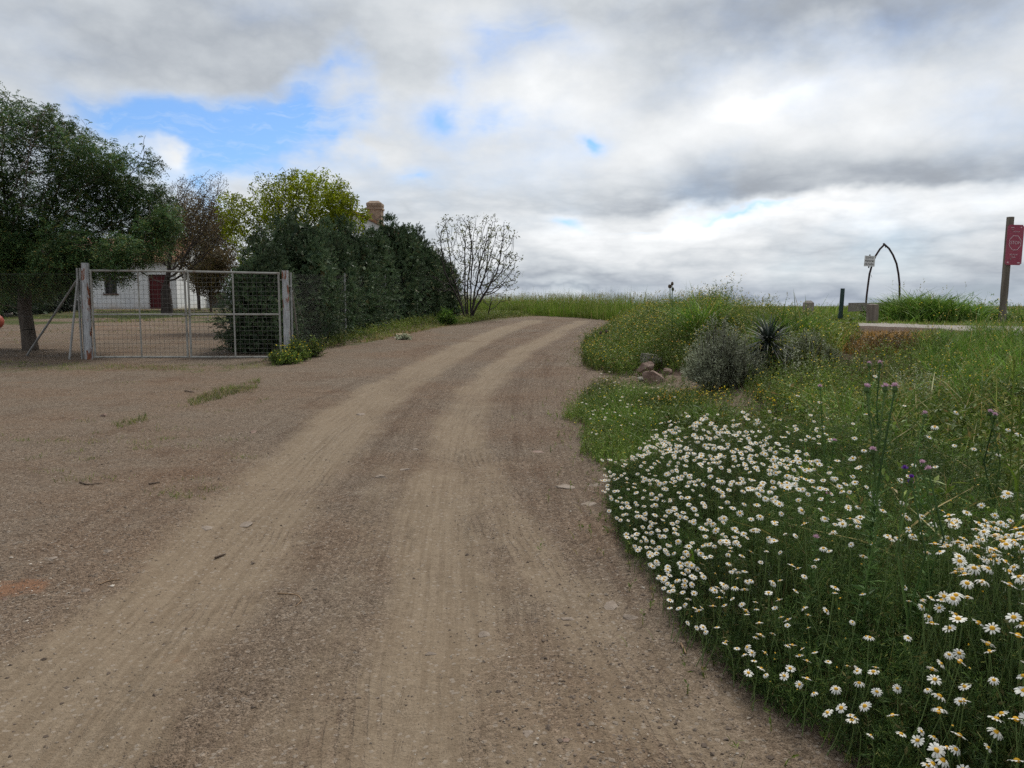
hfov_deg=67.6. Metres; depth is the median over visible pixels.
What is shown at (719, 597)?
daisy
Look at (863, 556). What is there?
daisy
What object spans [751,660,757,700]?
daisy
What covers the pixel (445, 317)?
weed
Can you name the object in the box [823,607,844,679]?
daisy
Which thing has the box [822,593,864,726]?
daisy
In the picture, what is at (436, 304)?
cypress
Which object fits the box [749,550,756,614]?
daisy
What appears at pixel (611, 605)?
stone
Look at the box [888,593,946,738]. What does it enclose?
daisy
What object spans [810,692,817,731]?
daisy
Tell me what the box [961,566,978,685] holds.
daisy
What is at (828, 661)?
daisy
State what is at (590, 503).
stone
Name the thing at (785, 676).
daisy
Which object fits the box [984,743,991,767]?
daisy
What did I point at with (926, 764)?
daisy
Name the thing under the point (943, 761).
daisy
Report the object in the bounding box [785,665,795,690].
daisy
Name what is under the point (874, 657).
daisy
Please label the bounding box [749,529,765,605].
daisy
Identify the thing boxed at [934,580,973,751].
daisy
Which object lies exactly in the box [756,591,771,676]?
daisy
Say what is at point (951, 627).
daisy
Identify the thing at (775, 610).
daisy
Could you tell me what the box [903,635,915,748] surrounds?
daisy
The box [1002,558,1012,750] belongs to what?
daisy
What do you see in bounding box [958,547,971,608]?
daisy
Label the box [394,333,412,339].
weed
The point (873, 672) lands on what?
daisy
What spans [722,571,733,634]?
daisy
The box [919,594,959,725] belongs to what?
daisy
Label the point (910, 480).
violet flower
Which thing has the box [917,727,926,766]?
daisy
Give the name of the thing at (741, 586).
daisy
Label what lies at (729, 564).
daisy
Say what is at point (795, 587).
daisy
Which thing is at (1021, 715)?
daisy
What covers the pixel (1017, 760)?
daisy
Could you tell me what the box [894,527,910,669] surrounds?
daisy
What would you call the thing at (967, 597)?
daisy
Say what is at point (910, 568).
daisy
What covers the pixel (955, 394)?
tall grass
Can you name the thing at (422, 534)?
ground
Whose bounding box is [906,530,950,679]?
daisy
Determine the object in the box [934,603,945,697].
daisy
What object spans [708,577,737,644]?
daisy
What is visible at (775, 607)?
daisy
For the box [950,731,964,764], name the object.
daisy
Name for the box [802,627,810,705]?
daisy
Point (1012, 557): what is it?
daisy buds
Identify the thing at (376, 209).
gabled house
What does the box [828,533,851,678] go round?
daisy
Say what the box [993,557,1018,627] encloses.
daisy
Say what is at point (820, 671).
daisy
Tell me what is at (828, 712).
daisy
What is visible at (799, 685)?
daisy
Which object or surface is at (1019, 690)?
daisy
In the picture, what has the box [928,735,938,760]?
daisy
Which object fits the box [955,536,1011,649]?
daisy
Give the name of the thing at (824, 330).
grass tuft
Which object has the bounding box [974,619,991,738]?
daisy
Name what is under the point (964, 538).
daisy
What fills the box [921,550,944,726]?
daisy
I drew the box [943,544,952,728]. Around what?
daisy
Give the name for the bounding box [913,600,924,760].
daisy
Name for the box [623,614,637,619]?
stone
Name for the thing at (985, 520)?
daisy
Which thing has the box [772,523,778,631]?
daisy
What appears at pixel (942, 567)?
daisy
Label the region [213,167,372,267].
spring tree
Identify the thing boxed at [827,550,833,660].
daisy
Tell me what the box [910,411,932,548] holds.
thistle
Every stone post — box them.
[803,300,813,313]
[866,304,878,322]
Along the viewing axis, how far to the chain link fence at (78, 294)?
17.04 m
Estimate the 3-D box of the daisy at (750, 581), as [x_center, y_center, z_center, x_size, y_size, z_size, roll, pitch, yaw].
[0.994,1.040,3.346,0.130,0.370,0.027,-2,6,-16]
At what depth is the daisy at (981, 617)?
2.76 m
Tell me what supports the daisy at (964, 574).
on the ground at (422, 534)
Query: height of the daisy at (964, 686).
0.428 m
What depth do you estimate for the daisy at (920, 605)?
2.68 m
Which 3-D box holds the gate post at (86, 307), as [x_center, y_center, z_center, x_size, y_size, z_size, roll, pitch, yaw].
[-9.442,-1.588,16.999,0.187,2.180,0.176,0,6,0]
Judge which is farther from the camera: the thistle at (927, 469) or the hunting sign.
the hunting sign
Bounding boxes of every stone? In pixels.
[81,588,90,591]
[201,526,211,530]
[240,521,252,526]
[425,652,435,655]
[478,631,489,636]
[523,730,532,737]
[555,484,574,488]
[561,617,574,619]
[581,501,596,505]
[604,601,617,609]
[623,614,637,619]
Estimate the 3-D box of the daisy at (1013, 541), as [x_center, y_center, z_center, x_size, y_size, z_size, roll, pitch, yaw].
[1.593,0.905,2.653,0.042,0.823,0.282,-2,6,-22]
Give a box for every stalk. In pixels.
[277,593,301,606]
[981,355,1023,517]
[998,396,1023,535]
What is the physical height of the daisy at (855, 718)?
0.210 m
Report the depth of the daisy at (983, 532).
2.67 m
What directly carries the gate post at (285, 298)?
on the ground at (422, 534)
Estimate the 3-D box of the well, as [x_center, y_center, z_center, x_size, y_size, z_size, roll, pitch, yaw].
[11.607,-3.159,24.004,1.581,2.483,1.160,0,6,0]
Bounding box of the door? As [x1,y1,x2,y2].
[149,275,169,308]
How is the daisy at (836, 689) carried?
on the ground at (422, 534)
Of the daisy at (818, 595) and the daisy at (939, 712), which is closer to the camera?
the daisy at (939, 712)
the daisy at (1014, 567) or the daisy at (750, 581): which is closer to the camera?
the daisy at (1014, 567)
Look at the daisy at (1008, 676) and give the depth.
2.55 m
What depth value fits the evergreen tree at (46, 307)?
40.33 m
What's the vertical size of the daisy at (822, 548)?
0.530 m
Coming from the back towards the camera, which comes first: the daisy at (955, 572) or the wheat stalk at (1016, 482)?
the wheat stalk at (1016, 482)
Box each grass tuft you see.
[640,280,756,345]
[750,315,859,347]
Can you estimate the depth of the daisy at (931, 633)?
2.72 m
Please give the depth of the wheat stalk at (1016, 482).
3.65 m
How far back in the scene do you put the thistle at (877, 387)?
5.66 m
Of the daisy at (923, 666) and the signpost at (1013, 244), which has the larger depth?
the signpost at (1013, 244)
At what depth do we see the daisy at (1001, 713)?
2.23 m
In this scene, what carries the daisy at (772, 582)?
on the ground at (422, 534)
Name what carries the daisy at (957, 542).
on the ground at (422, 534)
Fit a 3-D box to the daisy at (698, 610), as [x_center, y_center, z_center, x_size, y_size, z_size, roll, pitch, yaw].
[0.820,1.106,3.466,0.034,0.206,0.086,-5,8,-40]
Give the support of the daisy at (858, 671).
on the ground at (422, 534)
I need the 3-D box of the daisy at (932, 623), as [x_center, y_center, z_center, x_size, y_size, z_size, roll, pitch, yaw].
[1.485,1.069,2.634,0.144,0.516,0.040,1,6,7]
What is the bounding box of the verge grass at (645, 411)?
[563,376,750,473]
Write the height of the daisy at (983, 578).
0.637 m
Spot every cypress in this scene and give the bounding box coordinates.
[206,224,313,355]
[259,207,356,345]
[300,215,370,338]
[332,211,393,332]
[351,225,408,326]
[364,211,433,323]
[410,223,455,318]
[433,248,464,316]
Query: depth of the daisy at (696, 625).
3.47 m
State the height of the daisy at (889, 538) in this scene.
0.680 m
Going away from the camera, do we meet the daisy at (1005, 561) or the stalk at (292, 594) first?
the daisy at (1005, 561)
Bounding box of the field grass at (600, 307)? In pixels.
[453,283,1023,326]
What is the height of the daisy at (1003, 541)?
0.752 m
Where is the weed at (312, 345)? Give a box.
[302,334,327,356]
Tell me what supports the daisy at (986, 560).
on the ground at (422, 534)
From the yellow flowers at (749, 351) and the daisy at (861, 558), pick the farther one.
the yellow flowers at (749, 351)
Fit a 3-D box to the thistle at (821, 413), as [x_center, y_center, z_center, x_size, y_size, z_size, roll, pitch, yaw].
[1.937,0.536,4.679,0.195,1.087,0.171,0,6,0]
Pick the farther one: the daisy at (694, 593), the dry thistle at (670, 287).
the dry thistle at (670, 287)
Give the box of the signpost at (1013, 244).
[998,217,1023,322]
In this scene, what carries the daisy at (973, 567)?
on the ground at (422, 534)
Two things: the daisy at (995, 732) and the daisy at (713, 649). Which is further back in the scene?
the daisy at (713, 649)
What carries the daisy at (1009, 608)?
on the ground at (422, 534)
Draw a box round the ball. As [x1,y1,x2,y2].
[0,315,3,327]
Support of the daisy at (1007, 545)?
on the ground at (422, 534)
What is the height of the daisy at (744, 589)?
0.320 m
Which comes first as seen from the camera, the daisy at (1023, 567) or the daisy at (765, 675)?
the daisy at (1023, 567)
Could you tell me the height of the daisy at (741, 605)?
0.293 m
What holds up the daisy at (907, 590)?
on the ground at (422, 534)
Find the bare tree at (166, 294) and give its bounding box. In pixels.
[127,171,235,313]
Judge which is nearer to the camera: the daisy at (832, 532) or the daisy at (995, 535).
the daisy at (995, 535)
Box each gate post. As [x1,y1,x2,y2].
[81,263,92,359]
[282,270,289,347]
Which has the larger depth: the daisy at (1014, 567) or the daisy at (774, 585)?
the daisy at (774, 585)
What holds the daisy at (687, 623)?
on the ground at (422, 534)
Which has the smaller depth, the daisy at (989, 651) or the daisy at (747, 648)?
the daisy at (989, 651)
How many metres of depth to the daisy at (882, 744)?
3.44 m
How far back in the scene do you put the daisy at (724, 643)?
3.16 m
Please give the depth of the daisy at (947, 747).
2.28 m
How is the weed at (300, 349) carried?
on the ground at (422, 534)
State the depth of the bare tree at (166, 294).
39.44 m
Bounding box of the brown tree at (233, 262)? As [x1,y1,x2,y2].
[150,191,240,309]
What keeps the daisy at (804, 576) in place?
on the ground at (422, 534)
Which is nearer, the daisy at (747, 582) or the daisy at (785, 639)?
the daisy at (785, 639)
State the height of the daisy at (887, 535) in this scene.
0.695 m
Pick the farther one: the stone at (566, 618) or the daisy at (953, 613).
the stone at (566, 618)
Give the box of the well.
[848,243,900,314]
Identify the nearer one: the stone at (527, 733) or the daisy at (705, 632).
the stone at (527, 733)
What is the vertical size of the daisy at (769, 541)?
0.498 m
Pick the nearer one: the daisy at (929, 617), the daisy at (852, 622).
the daisy at (929, 617)
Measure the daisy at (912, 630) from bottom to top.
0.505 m
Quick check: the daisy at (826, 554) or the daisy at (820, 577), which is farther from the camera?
the daisy at (826, 554)
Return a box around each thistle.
[668,282,673,346]
[794,534,827,654]
[809,491,844,624]
[818,384,836,499]
[844,446,884,668]
[852,382,899,642]
[867,360,883,447]
[901,459,944,680]
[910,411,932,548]
[983,409,1003,525]
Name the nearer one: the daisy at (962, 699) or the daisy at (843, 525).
the daisy at (962, 699)
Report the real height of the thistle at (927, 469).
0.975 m
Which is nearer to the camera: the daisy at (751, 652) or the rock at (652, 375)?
the daisy at (751, 652)
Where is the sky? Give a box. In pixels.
[0,0,1023,305]
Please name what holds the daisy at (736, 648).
on the ground at (422, 534)
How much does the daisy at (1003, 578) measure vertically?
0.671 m
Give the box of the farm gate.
[89,269,282,357]
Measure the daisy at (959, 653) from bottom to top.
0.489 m
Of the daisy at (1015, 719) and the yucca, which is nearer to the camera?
the daisy at (1015, 719)
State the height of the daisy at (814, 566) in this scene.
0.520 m
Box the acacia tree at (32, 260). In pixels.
[0,81,187,350]
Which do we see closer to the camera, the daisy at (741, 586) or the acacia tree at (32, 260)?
the daisy at (741, 586)
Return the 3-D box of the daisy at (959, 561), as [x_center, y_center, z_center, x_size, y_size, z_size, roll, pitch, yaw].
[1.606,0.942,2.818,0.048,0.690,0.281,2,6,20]
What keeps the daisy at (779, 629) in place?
on the ground at (422, 534)
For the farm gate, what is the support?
attached to the gate post at (86, 307)
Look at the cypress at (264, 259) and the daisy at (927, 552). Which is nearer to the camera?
the daisy at (927, 552)
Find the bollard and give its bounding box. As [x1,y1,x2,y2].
[837,288,844,319]
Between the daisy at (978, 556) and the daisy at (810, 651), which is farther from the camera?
the daisy at (810, 651)
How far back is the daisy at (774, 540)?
3.38 m
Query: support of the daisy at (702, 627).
on the ground at (422, 534)
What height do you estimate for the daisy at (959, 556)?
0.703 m
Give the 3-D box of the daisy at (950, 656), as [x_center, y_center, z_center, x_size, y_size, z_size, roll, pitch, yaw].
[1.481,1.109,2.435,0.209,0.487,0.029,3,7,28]
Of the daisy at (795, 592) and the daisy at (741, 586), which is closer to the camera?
the daisy at (795, 592)
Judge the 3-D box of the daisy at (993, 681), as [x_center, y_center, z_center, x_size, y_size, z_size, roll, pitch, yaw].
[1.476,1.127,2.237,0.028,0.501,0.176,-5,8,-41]
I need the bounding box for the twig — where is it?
[79,481,101,484]
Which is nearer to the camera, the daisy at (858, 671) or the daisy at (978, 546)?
the daisy at (858, 671)
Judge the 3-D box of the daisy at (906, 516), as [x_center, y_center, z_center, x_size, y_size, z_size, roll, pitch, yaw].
[1.669,0.893,2.991,0.294,0.750,0.030,3,7,31]
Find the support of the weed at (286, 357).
on the ground at (422, 534)
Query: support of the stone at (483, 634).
on the ground at (422, 534)
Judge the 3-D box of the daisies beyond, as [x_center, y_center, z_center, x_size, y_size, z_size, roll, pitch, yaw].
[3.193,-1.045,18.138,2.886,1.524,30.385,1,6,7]
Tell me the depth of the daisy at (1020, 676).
2.23 m
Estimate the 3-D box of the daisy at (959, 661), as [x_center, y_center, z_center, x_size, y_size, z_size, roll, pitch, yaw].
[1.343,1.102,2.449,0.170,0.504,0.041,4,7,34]
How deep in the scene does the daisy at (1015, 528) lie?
2.75 m
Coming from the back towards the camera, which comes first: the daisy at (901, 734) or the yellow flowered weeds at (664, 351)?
the yellow flowered weeds at (664, 351)
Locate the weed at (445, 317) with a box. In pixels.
[436,306,458,324]
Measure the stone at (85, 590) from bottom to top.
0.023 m
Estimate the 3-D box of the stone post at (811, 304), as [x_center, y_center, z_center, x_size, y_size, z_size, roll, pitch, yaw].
[8.669,-2.123,22.402,0.261,0.641,0.234,0,6,0]
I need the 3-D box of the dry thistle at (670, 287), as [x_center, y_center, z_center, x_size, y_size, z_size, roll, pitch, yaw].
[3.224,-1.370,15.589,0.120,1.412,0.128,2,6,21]
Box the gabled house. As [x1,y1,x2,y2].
[316,201,398,245]
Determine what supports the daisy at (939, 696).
on the ground at (422, 534)
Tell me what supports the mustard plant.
on the ground at (422, 534)
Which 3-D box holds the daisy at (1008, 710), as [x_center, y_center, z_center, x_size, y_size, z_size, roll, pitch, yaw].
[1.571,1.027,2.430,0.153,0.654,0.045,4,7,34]
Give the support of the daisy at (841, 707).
on the ground at (422, 534)
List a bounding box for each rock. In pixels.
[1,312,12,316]
[636,361,653,373]
[640,353,661,364]
[642,370,664,384]
[662,368,671,375]
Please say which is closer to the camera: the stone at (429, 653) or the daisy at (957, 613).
the daisy at (957, 613)
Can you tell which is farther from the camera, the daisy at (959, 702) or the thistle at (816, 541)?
the thistle at (816, 541)
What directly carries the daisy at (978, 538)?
on the ground at (422, 534)
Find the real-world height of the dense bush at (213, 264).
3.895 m
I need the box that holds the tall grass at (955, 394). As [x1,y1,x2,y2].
[615,353,1023,678]
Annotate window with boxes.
[103,277,118,294]
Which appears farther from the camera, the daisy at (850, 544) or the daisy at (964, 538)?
the daisy at (850, 544)
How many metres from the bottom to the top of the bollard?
1.011 m
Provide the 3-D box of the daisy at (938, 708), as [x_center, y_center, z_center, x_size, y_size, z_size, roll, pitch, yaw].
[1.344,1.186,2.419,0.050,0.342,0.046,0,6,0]
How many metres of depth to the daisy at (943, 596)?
2.71 m
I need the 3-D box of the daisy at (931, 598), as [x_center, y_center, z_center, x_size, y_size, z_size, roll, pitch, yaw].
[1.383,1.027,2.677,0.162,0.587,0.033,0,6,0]
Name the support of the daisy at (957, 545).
on the ground at (422, 534)
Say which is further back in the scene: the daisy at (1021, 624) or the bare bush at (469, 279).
the bare bush at (469, 279)
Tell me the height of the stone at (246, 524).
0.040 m
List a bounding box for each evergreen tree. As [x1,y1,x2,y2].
[0,280,44,316]
[14,237,67,313]
[36,238,93,311]
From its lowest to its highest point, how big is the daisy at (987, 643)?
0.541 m
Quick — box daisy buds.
[611,404,1013,726]
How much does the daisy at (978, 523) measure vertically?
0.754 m
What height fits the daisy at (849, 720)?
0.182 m
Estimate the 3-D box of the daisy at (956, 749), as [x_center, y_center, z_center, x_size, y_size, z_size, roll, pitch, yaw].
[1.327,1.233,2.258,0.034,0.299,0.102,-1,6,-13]
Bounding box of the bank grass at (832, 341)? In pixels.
[705,285,865,378]
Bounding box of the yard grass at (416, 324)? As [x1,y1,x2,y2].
[0,308,872,767]
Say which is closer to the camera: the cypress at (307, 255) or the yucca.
the yucca
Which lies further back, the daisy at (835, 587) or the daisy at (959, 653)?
the daisy at (835, 587)
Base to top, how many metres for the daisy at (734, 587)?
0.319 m
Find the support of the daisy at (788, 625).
on the ground at (422, 534)
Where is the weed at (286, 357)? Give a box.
[263,344,303,364]
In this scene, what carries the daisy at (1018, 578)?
on the ground at (422, 534)
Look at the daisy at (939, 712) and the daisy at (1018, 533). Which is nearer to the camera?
the daisy at (939, 712)
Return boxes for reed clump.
[847,279,1023,322]
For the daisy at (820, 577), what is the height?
0.703 m
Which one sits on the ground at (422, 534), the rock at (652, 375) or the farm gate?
the rock at (652, 375)
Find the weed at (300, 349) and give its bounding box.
[281,334,313,360]
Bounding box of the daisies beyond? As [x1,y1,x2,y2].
[581,312,1023,636]
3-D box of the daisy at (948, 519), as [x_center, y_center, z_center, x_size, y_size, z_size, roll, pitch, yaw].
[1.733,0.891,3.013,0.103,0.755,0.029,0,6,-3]
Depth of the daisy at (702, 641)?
3.33 m
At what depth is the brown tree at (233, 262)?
46.25 m
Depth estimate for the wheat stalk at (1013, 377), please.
4.25 m
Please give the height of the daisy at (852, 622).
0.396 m
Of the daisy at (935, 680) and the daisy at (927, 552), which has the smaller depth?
the daisy at (935, 680)
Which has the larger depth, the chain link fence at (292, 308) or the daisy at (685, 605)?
the chain link fence at (292, 308)
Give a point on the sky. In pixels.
(778, 145)
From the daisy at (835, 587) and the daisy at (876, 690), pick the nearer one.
the daisy at (876, 690)
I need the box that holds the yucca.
[737,313,804,371]
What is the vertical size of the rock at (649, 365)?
0.250 m
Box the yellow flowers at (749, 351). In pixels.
[566,273,1022,463]
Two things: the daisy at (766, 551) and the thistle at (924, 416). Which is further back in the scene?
the thistle at (924, 416)
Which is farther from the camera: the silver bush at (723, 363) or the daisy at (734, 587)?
the silver bush at (723, 363)
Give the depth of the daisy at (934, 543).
2.90 m
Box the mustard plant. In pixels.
[756,394,795,425]
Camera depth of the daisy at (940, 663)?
2.52 m
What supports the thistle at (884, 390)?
on the ground at (422, 534)
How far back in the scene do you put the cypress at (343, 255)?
22.93 m
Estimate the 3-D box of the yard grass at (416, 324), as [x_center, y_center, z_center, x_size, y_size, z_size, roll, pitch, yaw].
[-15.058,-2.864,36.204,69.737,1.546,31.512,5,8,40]
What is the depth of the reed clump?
20.08 m
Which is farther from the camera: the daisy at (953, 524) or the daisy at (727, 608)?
the daisy at (727, 608)
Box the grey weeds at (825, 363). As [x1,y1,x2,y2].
[779,325,971,444]
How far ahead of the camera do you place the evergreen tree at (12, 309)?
36.77 m
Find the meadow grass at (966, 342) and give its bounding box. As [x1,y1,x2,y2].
[895,299,1023,423]
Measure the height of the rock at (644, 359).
0.292 m
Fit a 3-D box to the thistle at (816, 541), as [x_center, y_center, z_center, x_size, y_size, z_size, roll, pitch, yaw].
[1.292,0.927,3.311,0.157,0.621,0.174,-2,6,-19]
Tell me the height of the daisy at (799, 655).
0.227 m
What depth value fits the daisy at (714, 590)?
3.52 m
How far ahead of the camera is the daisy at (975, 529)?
2.81 m
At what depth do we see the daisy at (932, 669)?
2.52 m
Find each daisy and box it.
[601,359,1023,767]
[668,607,673,638]
[673,603,687,641]
[685,621,690,651]
[687,609,700,644]
[690,607,697,647]
[691,591,709,637]
[694,626,703,664]
[696,630,707,665]
[699,624,706,656]
[705,626,717,665]
[707,605,714,644]
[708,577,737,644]
[710,582,726,641]
[710,596,722,647]
[711,588,718,625]
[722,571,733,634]
[722,642,733,686]
[723,562,730,615]
[730,579,753,656]
[731,586,754,638]
[732,580,749,648]
[732,647,739,679]
[737,571,742,619]
[739,554,753,603]
[739,602,745,663]
[739,608,747,655]
[739,645,750,687]
[741,588,747,636]
[744,669,754,710]
[745,580,775,665]
[748,649,756,680]
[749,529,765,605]
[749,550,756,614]
[750,536,770,629]
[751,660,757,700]
[753,550,768,633]
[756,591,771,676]
[757,633,767,670]
[761,579,780,651]
[763,673,769,709]
[765,606,777,672]
[766,551,781,636]
[767,538,775,612]
[768,518,850,658]
[769,599,779,674]
[770,539,781,608]
[771,583,783,666]
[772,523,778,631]
[775,492,817,614]
[779,616,785,672]
[779,672,792,716]
[780,567,800,635]
[783,533,787,621]
[783,623,790,703]
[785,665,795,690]
[786,677,811,726]
[789,564,796,629]
[793,534,860,657]
[793,589,824,651]
[795,681,804,735]
[796,654,807,696]
[801,592,836,727]
[801,606,809,692]
[801,647,810,716]
[802,522,806,646]
[802,574,811,644]
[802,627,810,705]
[806,614,838,698]
[810,559,818,671]
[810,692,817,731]
[811,565,820,682]
[813,651,822,716]
[817,660,831,719]
[818,508,826,636]
[819,547,829,613]
[821,709,832,747]
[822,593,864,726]
[822,685,841,734]
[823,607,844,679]
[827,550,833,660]
[827,703,846,755]
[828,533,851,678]
[829,542,852,686]
[830,506,851,637]
[831,522,847,618]
[831,531,866,659]
[831,585,839,682]
[831,670,879,749]
[833,537,900,671]
[837,620,854,718]
[837,668,861,749]
[839,490,849,647]
[844,714,853,762]
[846,719,857,754]
[847,636,874,761]
[849,524,865,635]
[852,716,860,766]
[853,681,864,755]
[857,522,861,632]
[859,555,869,667]
[859,702,871,763]
[863,635,887,732]
[867,733,874,767]
[869,537,891,667]
[871,688,897,763]
[872,666,885,729]
[875,513,906,688]
[883,534,893,671]
[886,684,901,761]
[887,713,897,759]
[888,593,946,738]
[889,596,934,729]
[891,570,961,722]
[891,599,945,708]
[892,538,917,649]
[892,539,922,665]
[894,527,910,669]
[896,731,911,764]
[897,675,941,766]
[898,534,916,609]
[902,515,969,691]
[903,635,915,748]
[905,528,980,725]
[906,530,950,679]
[907,523,957,676]
[908,521,999,661]
[908,600,913,706]
[909,572,970,706]
[910,614,932,730]
[911,735,924,766]
[912,604,924,729]
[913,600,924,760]
[915,656,965,764]
[916,525,959,625]
[917,611,957,756]
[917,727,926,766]
[918,615,967,765]
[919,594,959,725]
[920,599,942,745]
[920,762,929,767]
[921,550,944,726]
[922,551,930,728]
[924,688,954,741]
[925,542,939,658]
[925,621,954,713]
[926,666,946,723]
[926,758,937,767]
[927,742,945,760]
[928,564,980,732]
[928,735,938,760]
[930,683,970,767]
[931,693,958,744]
[931,707,947,760]
[933,525,960,623]
[933,755,948,767]
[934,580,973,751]
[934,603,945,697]
[935,591,949,689]
[936,568,962,736]
[936,710,953,766]
[937,545,944,601]
[937,660,948,751]
[939,625,955,740]
[941,746,951,766]
[942,553,964,660]
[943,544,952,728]
[944,557,966,669]
[944,652,992,754]
[945,697,966,759]
[946,518,957,679]
[949,698,969,766]
[949,745,961,767]
[950,521,972,612]
[950,540,964,672]
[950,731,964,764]
[951,592,996,755]
[952,539,1019,690]
[952,648,964,744]
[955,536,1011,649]
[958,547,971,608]
[959,536,986,640]
[959,566,993,716]
[960,527,1021,658]
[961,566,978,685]
[963,545,975,744]
[964,595,972,685]
[967,622,999,755]
[972,581,1023,764]
[974,520,983,620]
[974,535,1009,659]
[974,547,1001,723]
[974,579,990,694]
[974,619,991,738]
[975,545,982,639]
[975,554,1006,758]
[975,556,988,634]
[975,565,984,686]
[977,518,988,640]
[979,529,1014,722]
[979,648,1023,729]
[980,639,994,758]
[981,565,990,665]
[983,564,1018,700]
[983,727,1002,767]
[984,649,995,767]
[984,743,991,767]
[985,534,999,604]
[985,558,996,669]
[987,550,1023,632]
[987,553,1000,657]
[988,665,1023,760]
[988,677,1023,767]
[988,715,1004,766]
[991,521,1004,625]
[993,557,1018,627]
[994,538,1002,627]
[995,711,1014,767]
[998,540,1022,620]
[998,568,1013,711]
[999,542,1013,731]
[999,622,1023,765]
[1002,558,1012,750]
[1003,581,1015,738]
[1005,612,1023,743]
[1007,531,1020,656]
[1007,758,1023,767]
[1008,716,1021,767]
[1009,632,1023,673]
[1010,686,1023,767]
[1015,526,1023,680]
[1015,538,1023,683]
[1015,575,1023,607]
[1016,674,1023,756]
[1018,711,1023,724]
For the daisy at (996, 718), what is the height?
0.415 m
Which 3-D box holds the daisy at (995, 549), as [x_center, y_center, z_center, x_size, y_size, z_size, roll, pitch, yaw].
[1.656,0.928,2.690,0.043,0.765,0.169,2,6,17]
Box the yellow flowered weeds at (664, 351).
[576,272,743,374]
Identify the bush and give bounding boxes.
[188,244,230,311]
[423,214,522,317]
[481,290,505,316]
[679,308,772,391]
[786,323,841,361]
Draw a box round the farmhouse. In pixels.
[73,238,208,308]
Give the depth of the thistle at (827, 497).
3.50 m
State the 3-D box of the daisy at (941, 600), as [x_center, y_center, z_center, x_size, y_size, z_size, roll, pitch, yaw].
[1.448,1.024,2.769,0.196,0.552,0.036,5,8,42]
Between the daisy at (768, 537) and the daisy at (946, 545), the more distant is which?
the daisy at (768, 537)
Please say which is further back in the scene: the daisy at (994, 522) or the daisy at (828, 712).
the daisy at (994, 522)
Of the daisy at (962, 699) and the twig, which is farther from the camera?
the twig
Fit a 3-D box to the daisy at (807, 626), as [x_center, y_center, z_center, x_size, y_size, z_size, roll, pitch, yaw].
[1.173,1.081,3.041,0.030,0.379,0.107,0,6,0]
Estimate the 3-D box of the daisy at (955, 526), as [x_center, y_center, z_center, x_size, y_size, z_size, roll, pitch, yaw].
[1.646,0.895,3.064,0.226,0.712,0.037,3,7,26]
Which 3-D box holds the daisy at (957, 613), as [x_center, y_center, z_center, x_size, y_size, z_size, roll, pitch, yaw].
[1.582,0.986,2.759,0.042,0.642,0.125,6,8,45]
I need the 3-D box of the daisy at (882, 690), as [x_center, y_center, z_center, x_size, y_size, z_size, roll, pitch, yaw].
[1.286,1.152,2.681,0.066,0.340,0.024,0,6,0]
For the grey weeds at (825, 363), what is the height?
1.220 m
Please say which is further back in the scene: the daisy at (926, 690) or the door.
the door
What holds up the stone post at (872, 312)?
on the ground at (422, 534)
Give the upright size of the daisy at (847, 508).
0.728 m
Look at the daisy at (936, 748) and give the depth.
2.29 m
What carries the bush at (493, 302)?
on the ground at (422, 534)
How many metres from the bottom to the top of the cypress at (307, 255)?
3.919 m
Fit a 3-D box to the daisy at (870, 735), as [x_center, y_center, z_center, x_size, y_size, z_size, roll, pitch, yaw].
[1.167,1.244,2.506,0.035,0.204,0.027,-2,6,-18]
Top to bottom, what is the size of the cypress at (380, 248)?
3.978 m
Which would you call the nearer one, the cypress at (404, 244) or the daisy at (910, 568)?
the daisy at (910, 568)
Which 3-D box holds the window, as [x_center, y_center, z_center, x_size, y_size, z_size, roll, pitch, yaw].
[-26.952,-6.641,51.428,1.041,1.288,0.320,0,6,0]
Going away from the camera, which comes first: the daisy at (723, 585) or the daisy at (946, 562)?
the daisy at (946, 562)
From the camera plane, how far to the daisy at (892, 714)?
2.49 m
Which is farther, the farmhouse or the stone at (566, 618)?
the farmhouse
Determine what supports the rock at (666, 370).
on the ground at (422, 534)
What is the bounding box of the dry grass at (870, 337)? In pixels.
[825,323,939,355]
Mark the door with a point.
(155, 298)
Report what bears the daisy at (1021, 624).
on the ground at (422, 534)
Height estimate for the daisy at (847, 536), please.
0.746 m
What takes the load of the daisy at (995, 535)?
on the ground at (422, 534)
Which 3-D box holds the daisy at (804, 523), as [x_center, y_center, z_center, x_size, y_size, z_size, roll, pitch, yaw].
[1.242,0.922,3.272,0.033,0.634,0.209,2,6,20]
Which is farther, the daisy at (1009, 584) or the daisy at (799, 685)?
the daisy at (799, 685)
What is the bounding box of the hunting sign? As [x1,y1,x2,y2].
[864,254,874,267]
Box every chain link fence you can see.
[0,268,84,359]
[289,272,439,344]
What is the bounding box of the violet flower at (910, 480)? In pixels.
[895,465,926,716]
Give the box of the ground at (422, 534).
[0,306,1022,767]
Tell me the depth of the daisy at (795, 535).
3.38 m
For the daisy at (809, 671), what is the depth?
2.96 m

